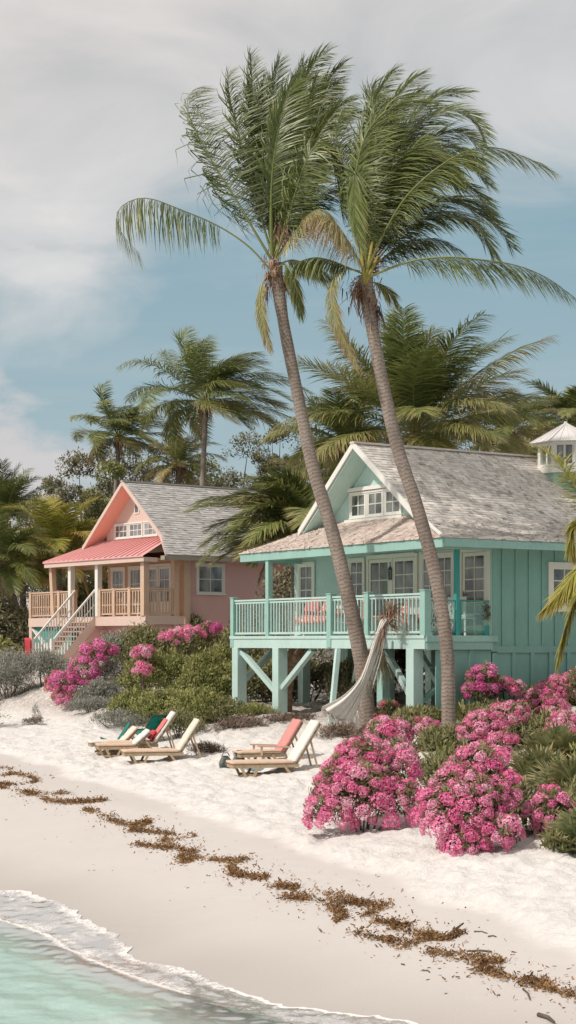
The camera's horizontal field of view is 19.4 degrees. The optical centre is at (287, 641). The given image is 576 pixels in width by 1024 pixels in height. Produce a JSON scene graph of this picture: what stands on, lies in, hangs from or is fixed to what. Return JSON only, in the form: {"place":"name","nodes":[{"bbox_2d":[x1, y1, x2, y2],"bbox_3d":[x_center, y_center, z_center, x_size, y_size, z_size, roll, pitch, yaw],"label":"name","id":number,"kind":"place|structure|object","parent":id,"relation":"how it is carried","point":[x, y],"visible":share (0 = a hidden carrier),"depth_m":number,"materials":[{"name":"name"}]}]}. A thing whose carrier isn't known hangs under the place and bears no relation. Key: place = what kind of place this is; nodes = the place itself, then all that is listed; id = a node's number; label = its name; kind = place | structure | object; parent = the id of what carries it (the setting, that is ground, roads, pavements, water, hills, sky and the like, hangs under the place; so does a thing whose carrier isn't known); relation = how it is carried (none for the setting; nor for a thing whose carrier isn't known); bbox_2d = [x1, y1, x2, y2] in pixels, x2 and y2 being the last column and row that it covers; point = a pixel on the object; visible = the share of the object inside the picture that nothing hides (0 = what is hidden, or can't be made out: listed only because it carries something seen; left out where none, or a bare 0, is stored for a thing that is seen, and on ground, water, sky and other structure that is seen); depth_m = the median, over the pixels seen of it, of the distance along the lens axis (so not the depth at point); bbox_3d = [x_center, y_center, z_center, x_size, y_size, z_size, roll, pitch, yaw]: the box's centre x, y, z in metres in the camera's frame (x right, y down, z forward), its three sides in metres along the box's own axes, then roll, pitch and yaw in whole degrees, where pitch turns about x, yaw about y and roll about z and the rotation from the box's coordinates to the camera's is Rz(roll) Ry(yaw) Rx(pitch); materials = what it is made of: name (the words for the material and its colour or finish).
{"place":"outdoors","nodes":[
{"label":"outdoors","id":0,"kind":"place"},
{"bbox_2d":[0,890,417,1023],"bbox_3d":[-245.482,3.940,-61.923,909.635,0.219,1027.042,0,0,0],"label":"water","id":1,"kind":"structure","parent":0,"point":[61,963],"depth_m":19.56,"materials":[{"name":"liquid"}]},
{"bbox_2d":[0,625,575,1023],"bbox_3d":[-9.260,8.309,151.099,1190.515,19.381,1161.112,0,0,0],"label":"ground","id":2,"kind":"structure","parent":0,"point":[519,897],"depth_m":24.05,"materials":[{"name":"sand"}]},
{"bbox_2d":[0,593,35,650],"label":"shrub","id":3,"kind":"object","parent":2,"relation":"on","point":[16,628],"visible":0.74,"depth_m":69.63,"materials":[{"name":"green plant"}]},
{"bbox_2d":[0,646,44,700],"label":"shrub","id":4,"kind":"object","parent":2,"relation":"on","point":[6,663],"visible":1,"depth_m":56.24,"materials":[{"name":"grey plant"}]},
{"bbox_2d":[0,458,63,623],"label":"palm tree","id":5,"kind":"object","parent":2,"relation":"on","point":[10,491],"visible":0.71,"depth_m":79.36,"materials":[{"name":"green plant"}]},
{"bbox_2d":[0,506,67,651],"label":"palm tree","id":6,"kind":"object","parent":2,"relation":"on","point":[9,580],"visible":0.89,"depth_m":70.17,"materials":[{"name":"green plant"}]},
{"bbox_2d":[7,493,76,644],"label":"tree","id":7,"kind":"object","parent":2,"relation":"on","point":[25,589],"visible":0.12,"depth_m":83.06,"materials":[{"name":"green plant"}]},
{"bbox_2d":[15,644,69,686],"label":"shrub","id":8,"kind":"object","parent":2,"relation":"on","point":[47,662],"visible":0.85,"depth_m":56.72,"materials":[{"name":"grey plant"}]},
{"bbox_2d":[26,474,77,555],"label":"tree","id":9,"kind":"object","parent":2,"relation":"on","point":[49,481],"visible":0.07,"depth_m":89.62,"materials":[{"name":"green plant"}]},
{"bbox_2d":[0,493,107,597],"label":"palm tree","id":10,"kind":"object","parent":2,"relation":"on","point":[66,531],"visible":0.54,"depth_m":72.11,"materials":[{"name":"green plant"}]},
{"bbox_2d":[45,446,120,580],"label":"tree","id":11,"kind":"object","parent":2,"relation":"on","point":[76,460],"visible":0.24,"depth_m":85.88,"materials":[{"name":"green plant"}]},
{"bbox_2d":[47,637,119,707],"bbox_3d":[-6.437,1.050,52.910,1.446,2.351,2.429,0,0,43],"label":"bougainvillea","id":12,"kind":"object","parent":2,"relation":"on","point":[72,679],"visible":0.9,"depth_m":52.66,"materials":[{"name":"pink plant"}]},
{"bbox_2d":[63,487,108,586],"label":"tree","id":13,"kind":"object","parent":2,"relation":"on","point":[96,512],"visible":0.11,"depth_m":79.84,"materials":[{"name":"green plant"}]},
{"bbox_2d":[64,566,107,616],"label":"shrub","id":14,"kind":"object","parent":2,"relation":"on","point":[91,586],"visible":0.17,"depth_m":75.14,"materials":[{"name":"green plant"}]},
{"bbox_2d":[61,694,111,712],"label":"shrub","id":15,"kind":"object","parent":2,"relation":"on","point":[97,702],"visible":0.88,"depth_m":50.66,"materials":[{"name":"grey plant"}]},
{"bbox_2d":[72,674,132,698],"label":"shrub","id":16,"kind":"object","parent":2,"relation":"on","point":[108,690],"visible":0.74,"depth_m":51.50,"materials":[{"name":"grey plant"}]},
{"bbox_2d":[81,456,127,540],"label":"tree","id":17,"kind":"object","parent":2,"relation":"on","point":[116,466],"visible":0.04,"depth_m":81.79,"materials":[{"name":"green plant"}]},
{"bbox_2d":[87,725,141,755],"bbox_3d":[-4.110,2.472,41.065,1.483,0.817,0.655,0,0,-14],"label":"sun lounger","id":18,"kind":"object","parent":2,"relation":"on","point":[131,732],"visible":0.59,"depth_m":40.86,"materials":[{"name":"fabric"}]},
{"bbox_2d":[86,658,146,689],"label":"shrub","id":19,"kind":"object","parent":2,"relation":"on","point":[114,668],"visible":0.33,"depth_m":53.26,"materials":[{"name":"grey plant"}]},
{"bbox_2d":[95,628,142,666],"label":"shrub","id":20,"kind":"object","parent":2,"relation":"on","point":[111,638],"visible":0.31,"depth_m":56.74,"materials":[{"name":"green plant"}]},
{"bbox_2d":[89,705,150,728],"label":"shrub","id":21,"kind":"object","parent":2,"relation":"on","point":[131,718],"visible":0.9,"depth_m":46.56,"materials":[{"name":"grey plant"}]},
{"bbox_2d":[95,729,150,757],"bbox_3d":[-3.789,2.496,40.198,1.543,0.810,0.655,0,0,-12],"label":"sun lounger","id":22,"kind":"object","parent":2,"relation":"on","point":[143,735],"visible":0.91,"depth_m":39.92,"materials":[{"name":"fabric"}]},
{"bbox_2d":[74,445,174,567],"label":"tree","id":23,"kind":"object","parent":2,"relation":"on","point":[136,473],"visible":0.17,"depth_m":89.95,"materials":[{"name":"green plant"}]},
{"bbox_2d":[68,381,189,493],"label":"palm tree","id":24,"kind":"object","parent":2,"relation":"on","point":[125,422],"visible":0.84,"depth_m":83.74,"materials":[{"name":"green plant"}]},
{"bbox_2d":[102,686,155,718],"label":"shrub","id":25,"kind":"object","parent":2,"relation":"on","point":[123,698],"visible":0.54,"depth_m":47.47,"materials":[{"name":"green plant"}]},
{"bbox_2d":[103,711,176,754],"bbox_3d":[-3.489,2.278,40.580,1.853,1.187,0.655,0,0,-12],"label":"sun lounger","id":26,"kind":"object","parent":2,"relation":"on","point":[162,731],"visible":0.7,"depth_m":40.39,"materials":[{"name":"fabric"}]},
{"bbox_2d":[108,618,175,666],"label":"shrub","id":27,"kind":"object","parent":2,"relation":"on","point":[132,641],"visible":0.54,"depth_m":56.46,"materials":[{"name":"green plant"}]},
{"bbox_2d":[131,660,153,689],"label":"bougainvillea","id":28,"kind":"object","parent":2,"relation":"on","point":[143,668],"visible":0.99,"depth_m":50.94,"materials":[{"name":"pink plant"}]},
{"bbox_2d":[129,642,156,689],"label":"bougainvillea","id":29,"kind":"object","parent":2,"relation":"on","point":[138,651],"visible":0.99,"depth_m":51.62,"materials":[{"name":"pink plant"}]},
{"bbox_2d":[109,646,191,696],"bbox_3d":[-4.141,1.022,52.616,2.490,1.842,2.713,0,0,40],"label":"shrub","id":30,"kind":"object","parent":2,"relation":"on","point":[165,665],"visible":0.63,"depth_m":52.12,"materials":[{"name":"green plant"}]},
{"bbox_2d":[126,686,188,719],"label":"shrub","id":31,"kind":"object","parent":2,"relation":"on","point":[155,704],"visible":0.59,"depth_m":46.27,"materials":[{"name":"green plant"}]},
{"bbox_2d":[28,480,291,662],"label":"beach house","id":32,"kind":"structure","parent":2,"relation":"on","point":[144,539],"depth_m":62.40,"materials":[{"name":"pink paint"}]},
{"bbox_2d":[110,567,125,601],"bbox_3d":[-6.520,-2.176,64.612,0.087,1.328,1.060,0,0,-38],"label":"window","id":33,"kind":"structure","parent":32,"relation":"in","point":[118,574],"depth_m":64.61,"materials":[{"name":"white paint"}]},
{"bbox_2d":[149,567,158,615],"bbox_3d":[-5.034,-1.840,62.733,0.054,1.840,0.770,0,0,-38],"label":"door","id":34,"kind":"structure","parent":32,"relation":"in","point":[153,571],"depth_m":62.64,"materials":[{"name":"white paint"}]},
{"bbox_2d":[159,566,169,615],"bbox_3d":[-4.547,-1.840,62.083,0.081,1.840,0.770,0,0,-38],"label":"door","id":35,"kind":"structure","parent":32,"relation":"in","point":[164,571],"depth_m":62.08,"materials":[{"name":"white paint"}]},
{"bbox_2d":[195,563,225,594],"bbox_3d":[-2.821,-2.279,61.708,1.320,1.162,0.087,0,0,-38],"label":"window","id":36,"kind":"structure","parent":32,"relation":"in","point":[209,581],"depth_m":61.71,"materials":[{"name":"glass"}]},
{"bbox_2d":[121,718,207,763],"bbox_3d":[-2.801,2.344,38.441,1.953,1.172,0.655,0,0,-12],"label":"sun lounger","id":37,"kind":"object","parent":2,"relation":"on","point":[183,742],"visible":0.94,"depth_m":38.22,"materials":[{"name":"fabric"}]},
{"bbox_2d":[140,707,208,738],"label":"shrub","id":38,"kind":"object","parent":2,"relation":"on","point":[182,719],"visible":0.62,"depth_m":43.25,"materials":[{"name":"green plant"}]},
{"bbox_2d":[134,436,226,484],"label":"palm tree","id":39,"kind":"object","parent":2,"relation":"on","point":[178,465],"visible":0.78,"depth_m":79.78,"materials":[{"name":"green plant"}]},
{"bbox_2d":[157,624,207,658],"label":"bougainvillea","id":40,"kind":"object","parent":2,"relation":"on","point":[184,632],"visible":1,"depth_m":54.95,"materials":[{"name":"pink plant"}]},
{"bbox_2d":[166,630,214,658],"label":"shrub","id":41,"kind":"object","parent":2,"relation":"on","point":[198,641],"visible":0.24,"depth_m":56.38,"materials":[{"name":"green plant"}]},
{"bbox_2d":[164,684,232,724],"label":"shrub","id":42,"kind":"object","parent":2,"relation":"on","point":[203,697],"visible":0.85,"depth_m":45.13,"materials":[{"name":"green plant"}]},
{"bbox_2d":[168,645,231,698],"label":"shrub","id":43,"kind":"object","parent":2,"relation":"on","point":[209,669],"visible":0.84,"depth_m":48.43,"materials":[{"name":"green plant"}]},
{"bbox_2d":[186,739,227,754],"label":"dry bush","id":44,"kind":"object","parent":2,"relation":"on","point":[203,748],"visible":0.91,"depth_m":38.87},
{"bbox_2d":[114,324,315,485],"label":"palm tree","id":45,"kind":"object","parent":2,"relation":"on","point":[220,380],"visible":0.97,"depth_m":75.89,"materials":[{"name":"green plant"}]},
{"bbox_2d":[182,453,251,488],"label":"tree","id":46,"kind":"object","parent":2,"relation":"on","point":[211,474],"visible":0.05,"depth_m":84.04,"materials":[{"name":"green plant"}]},
{"bbox_2d":[195,695,248,722],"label":"shrub","id":47,"kind":"object","parent":2,"relation":"on","point":[220,710],"visible":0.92,"depth_m":45.08,"materials":[{"name":"green plant"}]},
{"bbox_2d":[204,639,255,698],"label":"shrub","id":48,"kind":"object","parent":2,"relation":"on","point":[221,650],"visible":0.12,"depth_m":50.54,"materials":[{"name":"green plant"}]},
{"bbox_2d":[194,427,270,488],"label":"tree","id":49,"kind":"object","parent":2,"relation":"on","point":[233,479],"visible":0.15,"depth_m":88.06,"materials":[{"name":"green plant"}]},
{"bbox_2d":[202,622,270,661],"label":"shrub","id":50,"kind":"object","parent":2,"relation":"on","point":[254,652],"visible":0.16,"depth_m":55.68,"materials":[{"name":"green plant"}]},
{"bbox_2d":[201,713,272,733],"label":"dry bush","id":51,"kind":"object","parent":2,"relation":"on","point":[231,722],"visible":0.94,"depth_m":42.80,"materials":[{"name":"plant"}]},
{"bbox_2d":[116,41,375,727],"bbox_3d":[-0.970,-6.109,40.735,6.376,17.473,4.222,0,0,0],"label":"palm tree","id":52,"kind":"object","parent":2,"relation":"on","point":[285,150],"visible":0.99,"depth_m":40.58,"materials":[{"name":"green plant"}]},
{"bbox_2d":[180,464,314,694],"bbox_3d":[-0.939,-1.535,50.475,4.644,7.374,6.401,0,0,0],"label":"palm tree","id":53,"kind":"object","parent":2,"relation":"on","point":[284,503],"visible":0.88,"depth_m":49.56,"materials":[{"name":"green plant"}]},
{"bbox_2d":[229,700,281,716],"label":"shrub","id":54,"kind":"object","parent":2,"relation":"on","point":[255,708],"visible":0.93,"depth_m":45.04,"materials":[{"name":"green plant"}]},
{"bbox_2d":[228,654,297,702],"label":"shrub","id":55,"kind":"object","parent":2,"relation":"on","point":[253,682],"visible":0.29,"depth_m":48.73,"materials":[{"name":"green plant"}]},
{"bbox_2d":[242,419,296,488],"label":"tree","id":56,"kind":"object","parent":2,"relation":"on","point":[257,457],"visible":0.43,"depth_m":85.50,"materials":[{"name":"green plant"}]},
{"bbox_2d":[232,718,312,758],"bbox_3d":[-0.325,2.250,36.411,1.653,1.143,0.730,0,0,-16],"label":"sun lounger","id":57,"kind":"object","parent":2,"relation":"on","point":[285,742],"visible":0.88,"depth_m":36.23,"materials":[{"name":"fabric"}]},
{"bbox_2d":[226,720,320,777],"bbox_3d":[-0.236,2.274,34.728,2.003,1.296,0.655,0,0,-14],"label":"sun lounger","id":58,"kind":"object","parent":2,"relation":"on","point":[300,748],"visible":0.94,"depth_m":34.56,"materials":[{"name":"fabric"}]},
{"bbox_2d":[223,564,331,658],"bbox_3d":[0.418,-0.940,60.256,4.714,3.918,4.730,0,0,-43],"label":"shrub","id":59,"kind":"object","parent":2,"relation":"on","point":[284,592],"visible":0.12,"depth_m":59.71,"materials":[{"name":"green plant"}]},
{"bbox_2d":[0,764,575,1008],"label":"seaweed","id":60,"kind":"object","parent":2,"relation":"on","point":[489,970],"visible":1,"depth_m":22.35,"materials":[{"name":"plant"}]},
{"bbox_2d":[256,711,327,723],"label":"dry bush","id":61,"kind":"object","parent":2,"relation":"on","point":[284,717],"visible":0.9,"depth_m":43.18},
{"bbox_2d":[256,653,333,701],"bbox_3d":[0.472,1.070,49.497,2.782,1.630,1.799,0,0,-9],"label":"shrub","id":62,"kind":"object","parent":2,"relation":"on","point":[318,669],"visible":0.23,"depth_m":49.08,"materials":[{"name":"green plant"}]},
{"bbox_2d":[287,635,305,712],"bbox_3d":[0.113,1.051,46.133,0.880,2.452,0.755,0,0,0],"label":"post","id":63,"kind":"object","parent":2,"relation":"on","point":[294,656],"visible":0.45,"depth_m":45.81,"materials":[{"name":"teal wood"}]},
{"bbox_2d":[257,386,384,484],"bbox_3d":[1.206,-4.046,59.875,4.616,10.191,7.030,0,0,0],"label":"palm tree","id":64,"kind":"object","parent":2,"relation":"on","point":[350,406],"visible":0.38,"depth_m":59.22,"materials":[{"name":"green plant"}]},
{"bbox_2d":[314,721,360,739],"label":"dry bush","id":65,"kind":"object","parent":2,"relation":"on","point":[338,729],"visible":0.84,"depth_m":39.18,"materials":[{"name":"plant"}]},
{"bbox_2d":[319,657,399,702],"bbox_3d":[1.932,1.185,45.691,2.218,1.576,1.819,0,0,0],"label":"shrub","id":66,"kind":"object","parent":2,"relation":"on","point":[346,669],"visible":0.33,"depth_m":45.56,"materials":[{"name":"green plant"}]},
{"bbox_2d":[301,731,425,832],"bbox_3d":[1.222,2.317,26.983,2.027,1.719,1.686,0,0,0],"label":"flowering bush","id":67,"kind":"object","parent":2,"relation":"on","point":[350,774],"visible":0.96,"depth_m":26.54,"materials":[{"name":"pink plant"}]},
{"bbox_2d":[372,698,399,717],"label":"flowering bush","id":68,"kind":"object","parent":2,"relation":"on","point":[382,708],"visible":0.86,"depth_m":40.82,"materials":[{"name":"pink plant"}]},
{"bbox_2d":[368,649,424,692],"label":"shrub","id":69,"kind":"object","parent":2,"relation":"on","point":[400,657],"visible":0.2,"depth_m":49.07,"materials":[{"name":"green plant"}]},
{"bbox_2d":[357,713,440,756],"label":"flowering bush","id":70,"kind":"object","parent":2,"relation":"on","point":[398,726],"visible":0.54,"depth_m":35.60,"materials":[{"name":"pink plant"}]},
{"bbox_2d":[229,421,575,723],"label":"stilt house","id":71,"kind":"structure","parent":2,"relation":"on","point":[496,520],"depth_m":43.60,"materials":[{"name":"teal paint"}]},
{"bbox_2d":[297,561,314,617],"bbox_3d":[0.499,-1.460,47.832,0.087,1.580,0.890,0,0,-33],"label":"window","id":72,"kind":"structure","parent":71,"relation":"in","point":[306,570],"depth_m":47.88,"materials":[{"name":"beige paint"}]},
{"bbox_2d":[347,557,365,621],"bbox_3d":[1.847,-1.398,45.756,0.087,1.724,0.800,0,0,-33],"label":"window","id":73,"kind":"structure","parent":71,"relation":"in","point":[357,566],"depth_m":45.71,"materials":[{"name":"beige paint"}]},
{"bbox_2d":[349,491,365,518],"bbox_3d":[1.874,-3.645,45.209,0.059,0.710,0.800,0,0,-33],"label":"window","id":74,"kind":"structure","parent":71,"relation":"in","point":[357,500],"depth_m":45.23,"materials":[{"name":"white paint"}]},
{"bbox_2d":[320,597,405,729],"bbox_3d":[1.822,0.751,40.627,2.139,3.757,1.552,0,0,0],"label":"hammock","id":75,"kind":"object","parent":71,"relation":"hanging from","point":[344,707],"visible":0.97,"depth_m":40.27,"materials":[{"name":"fabric"}]},
{"bbox_2d":[366,489,383,517],"bbox_3d":[2.301,-3.645,44.561,0.059,0.710,0.800,0,0,-33],"label":"window","id":76,"kind":"structure","parent":71,"relation":"in","point":[374,498],"depth_m":44.55,"materials":[{"name":"white paint"}]},
{"bbox_2d":[369,559,388,634],"bbox_3d":[2.426,-1.160,44.868,0.081,2.040,0.940,0,0,-33],"label":"door","id":77,"kind":"structure","parent":71,"relation":"in","point":[378,569],"depth_m":44.92,"materials":[{"name":"beige paint"}]},
{"bbox_2d":[383,488,402,515],"bbox_3d":[2.724,-3.645,43.901,0.059,0.710,0.800,0,0,-33],"label":"window","id":78,"kind":"structure","parent":71,"relation":"in","point":[392,506],"depth_m":44.01,"materials":[{"name":"white paint"}]},
{"bbox_2d":[393,557,414,634],"bbox_3d":[3.021,-1.160,43.945,0.081,2.040,0.950,0,0,-33],"label":"door","id":79,"kind":"structure","parent":71,"relation":"in","point":[403,568],"depth_m":43.99,"materials":[{"name":"beige paint"}]},
{"bbox_2d":[418,552,453,630],"bbox_3d":[3.768,-1.244,42.776,0.087,1.992,1.430,0,0,-33],"label":"door","id":80,"kind":"structure","parent":71,"relation":"in","point":[446,559],"depth_m":42.51,"materials":[{"name":"white paint"}]},
{"bbox_2d":[463,552,485,635],"bbox_3d":[4.588,-1.165,41.538,0.081,2.050,0.900,0,0,-33],"label":"door","id":81,"kind":"structure","parent":71,"relation":"in","point":[474,564],"depth_m":41.53,"materials":[{"name":"beige paint"}]},
{"bbox_2d":[547,562,575,611],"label":"window","id":82,"kind":"structure","parent":71,"relation":"in","point":[557,571],"depth_m":42.22,"materials":[{"name":"beige paint"}]},
{"bbox_2d":[389,702,440,719],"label":"shrub","id":83,"kind":"object","parent":2,"relation":"on","point":[410,710],"visible":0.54,"depth_m":39.66,"materials":[{"name":"green plant"}]},
{"bbox_2d":[269,303,570,463],"bbox_3d":[4.410,-5.228,57.870,10.388,13.188,10.356,0,0,0],"label":"palm tree","id":84,"kind":"object","parent":2,"relation":"on","point":[421,384],"visible":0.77,"depth_m":56.69,"materials":[{"name":"green plant"}]},
{"bbox_2d":[405,747,453,787],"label":"shrub","id":85,"kind":"object","parent":2,"relation":"on","point":[435,761],"visible":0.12,"depth_m":29.63,"materials":[{"name":"green plant"}]},
{"bbox_2d":[288,63,575,726],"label":"palm tree","id":86,"kind":"object","parent":2,"relation":"on","point":[391,165],"visible":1,"depth_m":38.36,"materials":[{"name":"green plant"}]},
{"bbox_2d":[411,721,476,752],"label":"shrub","id":87,"kind":"object","parent":2,"relation":"on","point":[437,734],"visible":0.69,"depth_m":34.76,"materials":[{"name":"green plant"}]},
{"bbox_2d":[408,738,525,856],"bbox_3d":[2.593,2.296,24.678,1.723,1.778,1.760,0,0,0],"label":"flowering bush","id":88,"kind":"object","parent":2,"relation":"on","point":[461,782],"visible":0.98,"depth_m":24.18,"materials":[{"name":"pink plant"}]},
{"bbox_2d":[459,661,500,703],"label":"flowering bush","id":89,"kind":"object","parent":2,"relation":"on","point":[478,684],"visible":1,"depth_m":40.00,"materials":[{"name":"pink plant"}]},
{"bbox_2d":[455,699,531,754],"bbox_3d":[4.347,1.820,34.743,1.382,1.267,1.757,0,0,42],"label":"flowering bush","id":90,"kind":"object","parent":2,"relation":"on","point":[492,720],"visible":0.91,"depth_m":34.37,"materials":[{"name":"pink plant"}]},
{"bbox_2d":[449,387,560,454],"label":"palm tree","id":91,"kind":"object","parent":2,"relation":"on","point":[528,432],"visible":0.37,"depth_m":69.58,"materials":[{"name":"green plant"}]},
{"bbox_2d":[492,676,525,699],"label":"flowering bush","id":92,"kind":"object","parent":2,"relation":"on","point":[511,685],"visible":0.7,"depth_m":40.65,"materials":[{"name":"pink plant"}]},
{"bbox_2d":[485,781,544,815],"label":"shrub","id":93,"kind":"object","parent":2,"relation":"on","point":[527,790],"visible":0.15,"depth_m":26.95,"materials":[{"name":"green plant"}]},
{"bbox_2d":[502,712,566,745],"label":"shrub","id":94,"kind":"object","parent":2,"relation":"on","point":[533,723],"visible":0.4,"depth_m":34.59,"materials":[{"name":"green plant"}]},
{"bbox_2d":[505,741,566,790],"bbox_3d":[4.343,2.291,29.099,1.715,1.156,1.706,0,0,-32],"label":"fan palm","id":95,"kind":"object","parent":2,"relation":"on","point":[522,763],"visible":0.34,"depth_m":28.88,"materials":[{"name":"green plant"}]},
{"bbox_2d":[503,719,575,767],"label":"fan palm","id":96,"kind":"object","parent":2,"relation":"on","point":[561,737],"visible":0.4,"depth_m":31.24,"materials":[{"name":"green plant"}]},
{"bbox_2d":[511,666,575,714],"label":"flowering bush","id":97,"kind":"object","parent":2,"relation":"on","point":[547,688],"visible":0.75,"depth_m":40.68,"materials":[{"name":"pink plant"}]},
{"bbox_2d":[511,378,575,445],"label":"palm tree","id":98,"kind":"object","parent":2,"relation":"on","point":[567,411],"visible":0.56,"depth_m":77.25,"materials":[{"name":"green plant"}]},
{"bbox_2d":[521,782,575,835],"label":"flowering bush","id":99,"kind":"object","parent":2,"relation":"on","point":[552,796],"visible":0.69,"depth_m":24.58,"materials":[{"name":"pink plant"}]},
{"bbox_2d":[522,444,575,675],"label":"palm tree","id":100,"kind":"object","parent":2,"relation":"on","point":[567,586],"visible":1,"depth_m":31.06,"materials":[{"name":"green plant"}]},
{"bbox_2d":[524,752,575,791],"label":"fan palm","id":101,"kind":"object","parent":2,"relation":"on","point":[564,770],"visible":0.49,"depth_m":27.21,"materials":[{"name":"green plant"}]},
{"bbox_2d":[531,824,575,854],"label":"shrub","id":102,"kind":"object","parent":2,"relation":"on","point":[553,844],"visible":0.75,"depth_m":23.45,"materials":[{"name":"green plant"}]},
{"bbox_2d":[536,803,575,851],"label":"fan palm","id":103,"kind":"object","parent":2,"relation":"on","point":[566,819],"visible":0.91,"depth_m":23.62,"materials":[{"name":"green plant"}]},
{"bbox_2d":[543,707,575,735],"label":"flowering bush","id":104,"kind":"object","parent":2,"relation":"on","point":[565,715],"visible":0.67,"depth_m":34.21,"materials":[{"name":"pink plant"}]},
{"bbox_2d":[0,0,575,618],"label":"sky","id":105,"kind":"structure","parent":0,"point":[91,125],"materials":[{"name":"blue"}]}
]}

